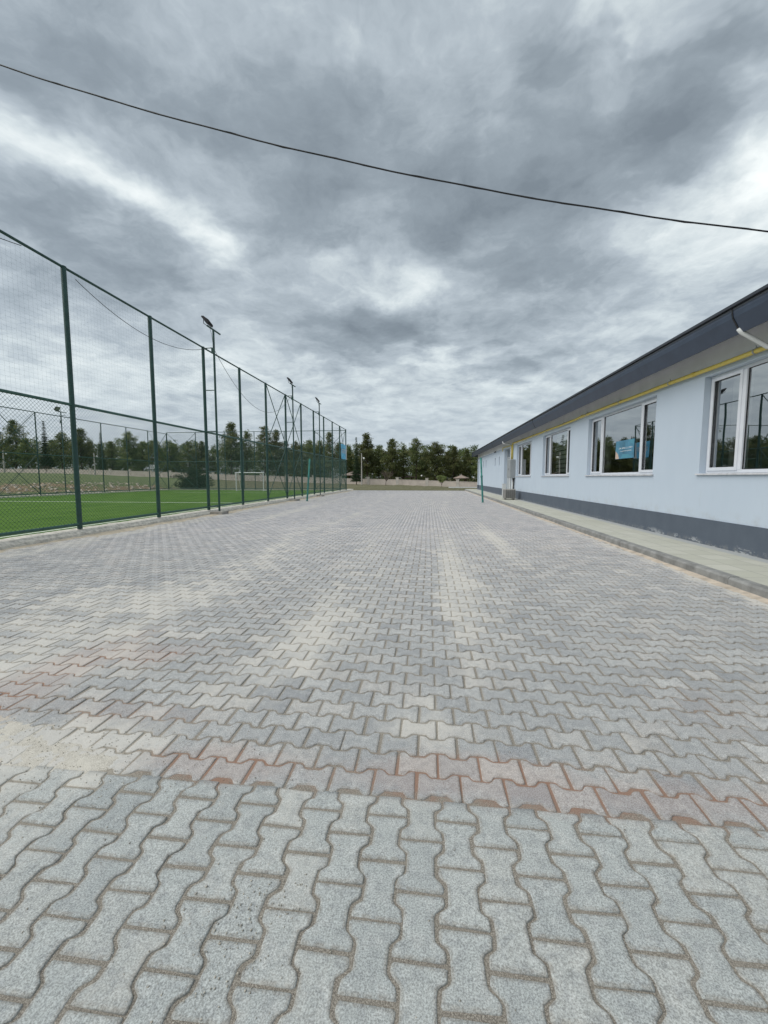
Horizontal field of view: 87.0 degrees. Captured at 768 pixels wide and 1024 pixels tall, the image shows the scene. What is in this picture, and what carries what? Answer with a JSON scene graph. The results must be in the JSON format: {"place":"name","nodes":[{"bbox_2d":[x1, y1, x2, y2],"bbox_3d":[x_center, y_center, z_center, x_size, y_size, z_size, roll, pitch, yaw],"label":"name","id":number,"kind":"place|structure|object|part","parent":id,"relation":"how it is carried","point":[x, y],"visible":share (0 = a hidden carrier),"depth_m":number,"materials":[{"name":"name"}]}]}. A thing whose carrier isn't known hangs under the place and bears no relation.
{"place":"outdoors","nodes":[
{"label":"outdoors","id":0,"kind":"place"},
{"bbox_2d":[0,604,117,775],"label":"spilled sand","id":1,"kind":"structure","parent":0,"point":[86,762],"depth_m":2.06,"materials":[{"name":"beige sand"}]},
{"bbox_2d":[0,472,476,496],"bbox_3d":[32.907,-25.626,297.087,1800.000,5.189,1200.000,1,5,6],"label":"ground","id":2,"kind":"structure","parent":0,"point":[380,487],"depth_m":50.58,"materials":[{"name":"beige plant"}]},
{"bbox_2d":[2,451,6,472],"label":"light pole","id":3,"kind":"object","parent":2,"relation":"on","point":[3,463],"visible":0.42,"depth_m":111.32,"materials":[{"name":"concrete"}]},
{"bbox_2d":[0,432,9,461],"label":"pine tree","id":4,"kind":"object","parent":2,"relation":"on","point":[1,447],"visible":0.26,"depth_m":142.88,"materials":[{"name":"green plant"}]},
{"bbox_2d":[0,419,31,468],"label":"pine tree","id":5,"kind":"object","parent":2,"relation":"on","point":[12,437],"visible":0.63,"depth_m":139.17,"materials":[{"name":"green plant"}]},
{"bbox_2d":[12,438,39,468],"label":"pine tree","id":6,"kind":"object","parent":2,"relation":"on","point":[23,446],"visible":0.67,"depth_m":133.69,"materials":[{"name":"green plant"}]},
{"bbox_2d":[39,421,55,468],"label":"spruce tree","id":7,"kind":"object","parent":2,"relation":"on","point":[44,446],"visible":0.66,"depth_m":132.06,"materials":[{"name":"green plant"}]},
{"bbox_2d":[40,440,59,466],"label":"pine tree","id":8,"kind":"object","parent":2,"relation":"on","point":[50,441],"visible":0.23,"depth_m":137.38,"materials":[{"name":"green plant"}]},
{"bbox_2d":[45,431,72,467],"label":"pine tree","id":9,"kind":"object","parent":2,"relation":"on","point":[59,458],"visible":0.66,"depth_m":130.73,"materials":[{"name":"green plant"}]},
{"bbox_2d":[54,406,69,491],"bbox_3d":[-25.019,-4.700,31.616,0.645,6.822,1.072,1,5,6],"label":"floodlight mast","id":10,"kind":"object","parent":2,"relation":"on","point":[57,409],"visible":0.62,"depth_m":31.54,"materials":[{"name":"grey metal"}]},
{"bbox_2d":[5,481,155,494],"bbox_3d":[-27.793,-2.081,35.250,5.158,1.220,20.003,1,5,6],"label":"rubble","id":11,"kind":"object","parent":2,"relation":"on","point":[112,486],"visible":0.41,"depth_m":35.81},
{"bbox_2d":[65,428,96,468],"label":"pine tree","id":12,"kind":"object","parent":2,"relation":"on","point":[82,434],"visible":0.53,"depth_m":128.88,"materials":[{"name":"green plant"}]},
{"bbox_2d":[79,441,95,467],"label":"pine tree","id":13,"kind":"object","parent":2,"relation":"on","point":[90,453],"visible":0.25,"depth_m":132.84,"materials":[{"name":"green plant"}]},
{"bbox_2d":[95,433,106,469],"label":"spruce tree","id":14,"kind":"object","parent":2,"relation":"on","point":[100,461],"visible":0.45,"depth_m":121.18,"materials":[{"name":"green plant"}]},
{"bbox_2d":[99,441,122,469],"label":"pine tree","id":15,"kind":"object","parent":2,"relation":"on","point":[111,453],"visible":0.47,"depth_m":125.84,"materials":[{"name":"green plant"}]},
{"bbox_2d":[114,431,144,470],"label":"pine tree","id":16,"kind":"object","parent":2,"relation":"on","point":[130,456],"visible":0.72,"depth_m":118.45,"materials":[{"name":"green plant"}]},
{"bbox_2d":[136,440,153,470],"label":"pine tree","id":17,"kind":"object","parent":2,"relation":"on","point":[140,451],"visible":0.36,"depth_m":122.85,"materials":[{"name":"green plant"}]},
{"bbox_2d":[143,440,162,469],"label":"pine tree","id":18,"kind":"object","parent":2,"relation":"on","point":[150,449],"visible":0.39,"depth_m":113.00,"materials":[{"name":"green plant"}]},
{"bbox_2d":[0,490,337,538],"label":"pitch turf","id":19,"kind":"structure","parent":2,"relation":"on","point":[23,505],"depth_m":19.17,"materials":[{"name":"green plant"}]},
{"bbox_2d":[0,490,328,537],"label":"pitch lines","id":20,"kind":"object","parent":19,"relation":"on","point":[122,520],"visible":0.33,"depth_m":16.99,"materials":[{"name":"paint"}]},
{"bbox_2d":[235,472,266,490],"bbox_3d":[-13.151,-3.031,40.262,2.890,1.825,1.065,1,5,6],"label":"football goal","id":21,"kind":"object","parent":19,"relation":"on","point":[252,478],"visible":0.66,"depth_m":40.13,"materials":[{"name":"white metal"}]},
{"bbox_2d":[158,440,184,471],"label":"pine tree","id":22,"kind":"object","parent":2,"relation":"on","point":[170,453],"visible":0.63,"depth_m":112.74,"materials":[{"name":"green plant"}]},
{"bbox_2d":[0,489,353,549],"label":"pitch edging","id":23,"kind":"object","parent":2,"relation":"on","point":[16,541],"visible":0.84,"depth_m":11.36,"materials":[{"name":"concrete"}]},
{"bbox_2d":[0,406,168,495],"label":"sports fence","id":24,"kind":"object","parent":23,"relation":"on","point":[68,487],"visible":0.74,"depth_m":32.08,"materials":[{"name":"green metal"}]},
{"bbox_2d":[0,229,346,536],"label":"sports fence","id":25,"kind":"object","parent":23,"relation":"on","point":[72,405],"visible":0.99,"depth_m":12.39,"materials":[{"name":"green metal"}]},
{"bbox_2d":[340,443,346,459],"bbox_3d":[-3.967,-5.919,39.908,0.140,1.455,2.794,1,5,6],"label":"banner","id":26,"kind":"object","parent":25,"relation":"attached to","point":[343,451],"visible":1,"depth_m":39.74,"materials":[{"name":"blue plastic"}]},
{"bbox_2d":[166,430,345,489],"bbox_3d":[-13.604,-5.415,42.565,19.637,6.084,0.114,1,5,6],"label":"sports fence","id":27,"kind":"object","parent":23,"relation":"on","point":[195,461],"visible":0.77,"depth_m":42.77,"materials":[{"name":"green metal"}]},
{"bbox_2d":[177,441,198,468],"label":"pine tree","id":28,"kind":"object","parent":2,"relation":"on","point":[187,454],"visible":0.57,"depth_m":107.35,"materials":[{"name":"green plant"}]},
{"bbox_2d":[170,466,213,488],"bbox_3d":[-21.511,-3.787,46.156,4.597,3.185,3.978,3,6,31],"label":"juniper tree","id":29,"kind":"object","parent":2,"relation":"on","point":[191,479],"visible":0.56,"depth_m":45.51,"materials":[{"name":"green plant"}]},
{"bbox_2d":[191,441,211,473],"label":"pine tree","id":30,"kind":"object","parent":2,"relation":"on","point":[199,454],"visible":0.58,"depth_m":108.44,"materials":[{"name":"green plant"}]},
{"bbox_2d":[205,455,216,470],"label":"pine tree","id":31,"kind":"object","parent":2,"relation":"on","point":[213,467],"visible":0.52,"depth_m":110.79,"materials":[{"name":"green plant"}]},
{"bbox_2d":[212,422,251,474],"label":"pine tree","id":32,"kind":"object","parent":2,"relation":"on","point":[229,427],"visible":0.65,"depth_m":100.03,"materials":[{"name":"green plant"}]},
{"bbox_2d":[0,467,476,486],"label":"boundary wall","id":33,"kind":"structure","parent":2,"relation":"on","point":[425,482],"depth_m":89.75,"materials":[{"name":"grey concrete"}]},
{"bbox_2d":[0,436,477,481],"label":"woodland","id":34,"kind":"object","parent":2,"relation":"on","point":[426,447],"visible":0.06,"depth_m":114.00,"materials":[{"name":"green plant"}]},
{"bbox_2d":[236,429,255,473],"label":"pine tree","id":35,"kind":"object","parent":2,"relation":"on","point":[246,436],"visible":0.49,"depth_m":103.31,"materials":[{"name":"green plant"}]},
{"bbox_2d":[250,425,280,475],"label":"pine tree","id":36,"kind":"object","parent":2,"relation":"on","point":[262,441],"visible":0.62,"depth_m":98.67,"materials":[{"name":"green plant"}]},
{"bbox_2d":[262,429,287,475],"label":"pine tree","id":37,"kind":"object","parent":2,"relation":"on","point":[276,434],"visible":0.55,"depth_m":101.41,"materials":[{"name":"green plant"}]},
{"bbox_2d":[283,441,307,476],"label":"pine tree","id":38,"kind":"object","parent":2,"relation":"on","point":[296,446],"visible":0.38,"depth_m":97.00,"materials":[{"name":"green plant"}]},
{"bbox_2d":[299,440,319,476],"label":"pine tree","id":39,"kind":"object","parent":2,"relation":"on","point":[310,446],"visible":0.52,"depth_m":97.89,"materials":[{"name":"green plant"}]},
{"bbox_2d":[306,440,328,477],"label":"pine tree","id":40,"kind":"object","parent":2,"relation":"on","point":[321,446],"visible":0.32,"depth_m":100.25,"materials":[{"name":"green plant"}]},
{"bbox_2d":[318,432,338,475],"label":"pine tree","id":41,"kind":"object","parent":2,"relation":"on","point":[328,452],"visible":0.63,"depth_m":93.75,"materials":[{"name":"green plant"}]},
{"bbox_2d":[333,442,349,473],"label":"pine tree","id":42,"kind":"object","parent":2,"relation":"on","point":[342,460],"visible":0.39,"depth_m":95.92,"materials":[{"name":"green plant"}]},
{"bbox_2d":[347,447,354,477],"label":"pine tree","id":43,"kind":"object","parent":2,"relation":"on","point":[350,467],"visible":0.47,"depth_m":98.49,"materials":[{"name":"green plant"}]},
{"bbox_2d":[350,437,362,484],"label":"spruce tree","id":44,"kind":"object","parent":2,"relation":"on","point":[355,473],"visible":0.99,"depth_m":82.85,"materials":[{"name":"green plant"}]},
{"bbox_2d":[361,453,364,484],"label":"light pole","id":45,"kind":"object","parent":2,"relation":"on","point":[361,468],"visible":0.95,"depth_m":78.41,"materials":[{"name":"metal"}]},
{"bbox_2d":[351,432,381,478],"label":"pine tree","id":46,"kind":"object","parent":2,"relation":"on","point":[368,450],"visible":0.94,"depth_m":91.34,"materials":[{"name":"green plant"}]},
{"bbox_2d":[369,446,386,478],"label":"pine tree","id":47,"kind":"object","parent":2,"relation":"on","point":[380,456],"visible":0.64,"depth_m":94.38,"materials":[{"name":"green plant"}]},
{"bbox_2d":[381,470,395,484],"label":"bare tree","id":48,"kind":"object","parent":2,"relation":"on","point":[387,476],"visible":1,"depth_m":73.91,"materials":[{"name":"brown plant"}]},
{"bbox_2d":[377,438,406,478],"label":"pine tree","id":49,"kind":"object","parent":2,"relation":"on","point":[391,452],"visible":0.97,"depth_m":88.60,"materials":[{"name":"green plant"}]},
{"bbox_2d":[397,445,411,479],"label":"pine tree","id":50,"kind":"object","parent":2,"relation":"on","point":[404,459],"visible":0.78,"depth_m":90.53,"materials":[{"name":"green plant"}]},
{"bbox_2d":[404,437,427,479],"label":"pine tree","id":51,"kind":"object","parent":2,"relation":"on","point":[416,454],"visible":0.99,"depth_m":87.22,"materials":[{"name":"green plant"}]},
{"bbox_2d":[415,448,430,479],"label":"pine tree","id":52,"kind":"object","parent":2,"relation":"on","point":[426,467],"visible":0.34,"depth_m":91.58,"materials":[{"name":"green plant"}]},
{"bbox_2d":[419,442,449,480],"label":"pine tree","id":53,"kind":"object","parent":2,"relation":"on","point":[433,471],"visible":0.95,"depth_m":84.65,"materials":[{"name":"green plant"}]},
{"bbox_2d":[437,475,446,487],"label":"young tree","id":54,"kind":"object","parent":2,"relation":"on","point":[441,478],"visible":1,"depth_m":65.04,"materials":[{"name":"green plant"}]},
{"bbox_2d":[442,452,452,480],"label":"pine tree","id":55,"kind":"object","parent":2,"relation":"on","point":[446,453],"visible":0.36,"depth_m":88.82,"materials":[{"name":"green plant"}]},
{"bbox_2d":[442,446,464,480],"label":"pine tree","id":56,"kind":"object","parent":2,"relation":"on","point":[455,461],"visible":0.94,"depth_m":84.25,"materials":[{"name":"green plant"}]},
{"bbox_2d":[454,474,468,481],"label":"gazebo","id":57,"kind":"object","parent":2,"relation":"on","point":[462,476],"visible":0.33,"depth_m":81.93,"materials":[{"name":"wood"}]},
{"bbox_2d":[456,448,475,481],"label":"pine tree","id":58,"kind":"object","parent":2,"relation":"on","point":[467,461],"visible":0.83,"depth_m":84.98,"materials":[{"name":"green plant"}]},
{"bbox_2d":[469,457,477,479],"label":"pine tree","id":59,"kind":"object","parent":2,"relation":"on","point":[473,467],"visible":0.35,"depth_m":82.30,"materials":[{"name":"green plant"}]},
{"bbox_2d":[0,490,767,1023],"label":"pavement","id":60,"kind":"structure","parent":0,"point":[368,978],"depth_m":1.94,"materials":[{"name":"concrete"}]},
{"bbox_2d":[0,490,353,552],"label":"sand margin","id":61,"kind":"object","parent":60,"relation":"on","point":[124,530],"visible":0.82,"depth_m":11.01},
{"bbox_2d":[201,316,228,514],"bbox_3d":[-6.418,-3.491,15.239,0.655,7.202,1.072,1,5,6],"label":"floodlight mast","id":62,"kind":"object","parent":61,"relation":"on","point":[210,325],"visible":0.98,"depth_m":15.23,"materials":[{"name":"green metal"}]},
{"bbox_2d":[75,279,211,349],"bbox_3d":[-6.899,-5.535,12.357,0.014,0.649,5.328,1,5,11],"label":"lighting wire","id":63,"kind":"object","parent":62,"relation":"attached to","point":[133,327],"visible":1,"depth_m":11.31,"materials":[{"name":"black plastic"}]},
{"bbox_2d":[287,377,299,500],"bbox_3d":[-5.459,-4.228,24.037,0.625,7.172,1.072,1,5,6],"label":"floodlight mast","id":64,"kind":"object","parent":61,"relation":"on","point":[292,399],"visible":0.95,"depth_m":24.01,"materials":[{"name":"green metal"}]},
{"bbox_2d":[217,355,290,412],"bbox_3d":[-5.910,-5.665,19.507,0.014,1.566,8.709,0,5,6],"label":"lighting wire","id":65,"kind":"object","parent":64,"relation":"attached to","point":[241,393],"visible":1,"depth_m":17.84,"materials":[{"name":"black plastic"}]},
{"bbox_2d":[315,397,323,495],"bbox_3d":[-4.817,-4.723,29.830,0.625,7.172,1.072,1,5,6],"label":"floodlight mast","id":66,"kind":"object","parent":61,"relation":"on","point":[319,447],"visible":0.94,"depth_m":29.83,"materials":[{"name":"green metal"}]},
{"bbox_2d":[306,459,309,500],"bbox_3d":[-4.479,-1.885,23.862,0.342,2.507,0.180,1,5,6],"label":"net post","id":67,"kind":"object","parent":60,"relation":"on","point":[308,481],"visible":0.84,"depth_m":23.84,"materials":[{"name":"teal metal"}]},
{"bbox_2d":[0,600,764,1023],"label":"grit","id":68,"kind":"object","parent":60,"relation":"on","point":[212,852],"visible":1,"depth_m":1.57,"materials":[{"name":"grey gravel"}]},
{"bbox_2d":[480,458,483,502],"bbox_3d":[5.499,-1.783,22.664,0.292,2.506,0.180,1,5,6],"label":"net post","id":69,"kind":"object","parent":60,"relation":"on","point":[481,476],"visible":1,"depth_m":22.63,"materials":[{"name":"teal metal"}]},
{"bbox_2d":[464,489,767,598],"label":"kerb","id":70,"kind":"structure","parent":60,"relation":"on","point":[752,587],"depth_m":6.56,"materials":[{"name":"concrete"}]},
{"bbox_2d":[467,491,767,603],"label":"sand line","id":71,"kind":"object","parent":60,"relation":"on","point":[733,589],"visible":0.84,"depth_m":6.00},
{"bbox_2d":[0,0,767,477],"label":"sky","id":72,"kind":"structure","parent":0,"point":[410,307],"materials":[{"name":"grey"}]},
{"bbox_2d":[0,64,767,232],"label":"overhead cable","id":73,"kind":"object","parent":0,"point":[475,187],"visible":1,"depth_m":6.57,"materials":[{"name":"rubber"}]},
{"bbox_2d":[466,489,767,585],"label":"sidewalk","id":74,"kind":"structure","parent":0,"point":[748,567],"depth_m":7.66,"materials":[{"name":"concrete"}]},
{"bbox_2d":[503,489,515,499],"bbox_3d":[7.311,-1.035,23.639,0.612,0.603,0.638,1,5,6],"label":"air conditioner","id":75,"kind":"object","parent":74,"relation":"on","point":[509,493],"visible":1,"depth_m":23.34,"materials":[{"name":"grey plastic"}]},
{"bbox_2d":[471,284,767,559],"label":"school building","id":76,"kind":"structure","parent":74,"relation":"on","point":[695,469],"depth_m":8.72,"materials":[{"name":"paint"}]},
{"bbox_2d":[506,449,510,488],"bbox_3d":[8.577,-2.680,27.371,0.102,3.240,2.650,1,5,6],"label":"door","id":77,"kind":"structure","parent":76,"relation":"in","point":[508,451],"depth_m":28.30,"materials":[{"name":"white glass"}]},
{"bbox_2d":[507,459,515,488],"bbox_3d":[7.983,-2.084,25.443,0.329,2.380,1.000,1,5,6],"label":"electrical cabinet","id":78,"kind":"object","parent":76,"relation":"attached to","point":[511,466],"visible":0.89,"depth_m":24.93,"materials":[{"name":"grey plastic"}]},
{"bbox_3d":[7.841,-2.703,25.406,0.014,1.060,0.920,1,5,6],"label":"door","id":79,"kind":"part","parent":78,"relation":"part of","materials":[{"name":"grey metal"}]},
{"bbox_2d":[515,441,531,476],"bbox_3d":[7.940,-2.941,22.850,0.225,1.880,3.600,1,5,6],"label":"window","id":80,"kind":"structure","parent":76,"relation":"in","point":[524,465],"depth_m":23.00,"materials":[{"name":"white plastic"}]},
{"bbox_2d":[545,427,570,475],"bbox_3d":[7.309,-2.454,17.151,0.225,1.880,3.770,1,5,6],"label":"window","id":81,"kind":"structure","parent":76,"relation":"in","point":[557,449],"depth_m":17.15,"materials":[{"name":"white plastic"}]},
{"bbox_2d":[585,397,656,475],"bbox_3d":[6.691,-1.978,11.575,0.225,1.880,4.170,1,5,6],"label":"window","id":82,"kind":"structure","parent":76,"relation":"in","point":[623,424],"depth_m":11.73,"materials":[{"name":"white plastic"}]},
{"bbox_2d":[615,438,634,458],"bbox_3d":[6.732,-1.755,11.322,0.006,0.510,1.080,1,5,6],"label":"poster","id":83,"kind":"object","parent":76,"relation":"attached to","point":[624,448],"visible":1,"depth_m":11.27,"materials":[{"name":"blue paper"}]},
{"bbox_2d":[502,346,766,458],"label":"gas pipe","id":84,"kind":"object","parent":76,"relation":"attached to","point":[756,350],"visible":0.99,"depth_m":8.85,"materials":[{"name":"yellow metal"}]},
{"bbox_2d":[695,358,767,474],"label":"window","id":85,"kind":"structure","parent":76,"relation":"in","point":[745,371],"depth_m":7.09,"materials":[{"name":"white plastic"}]}
]}

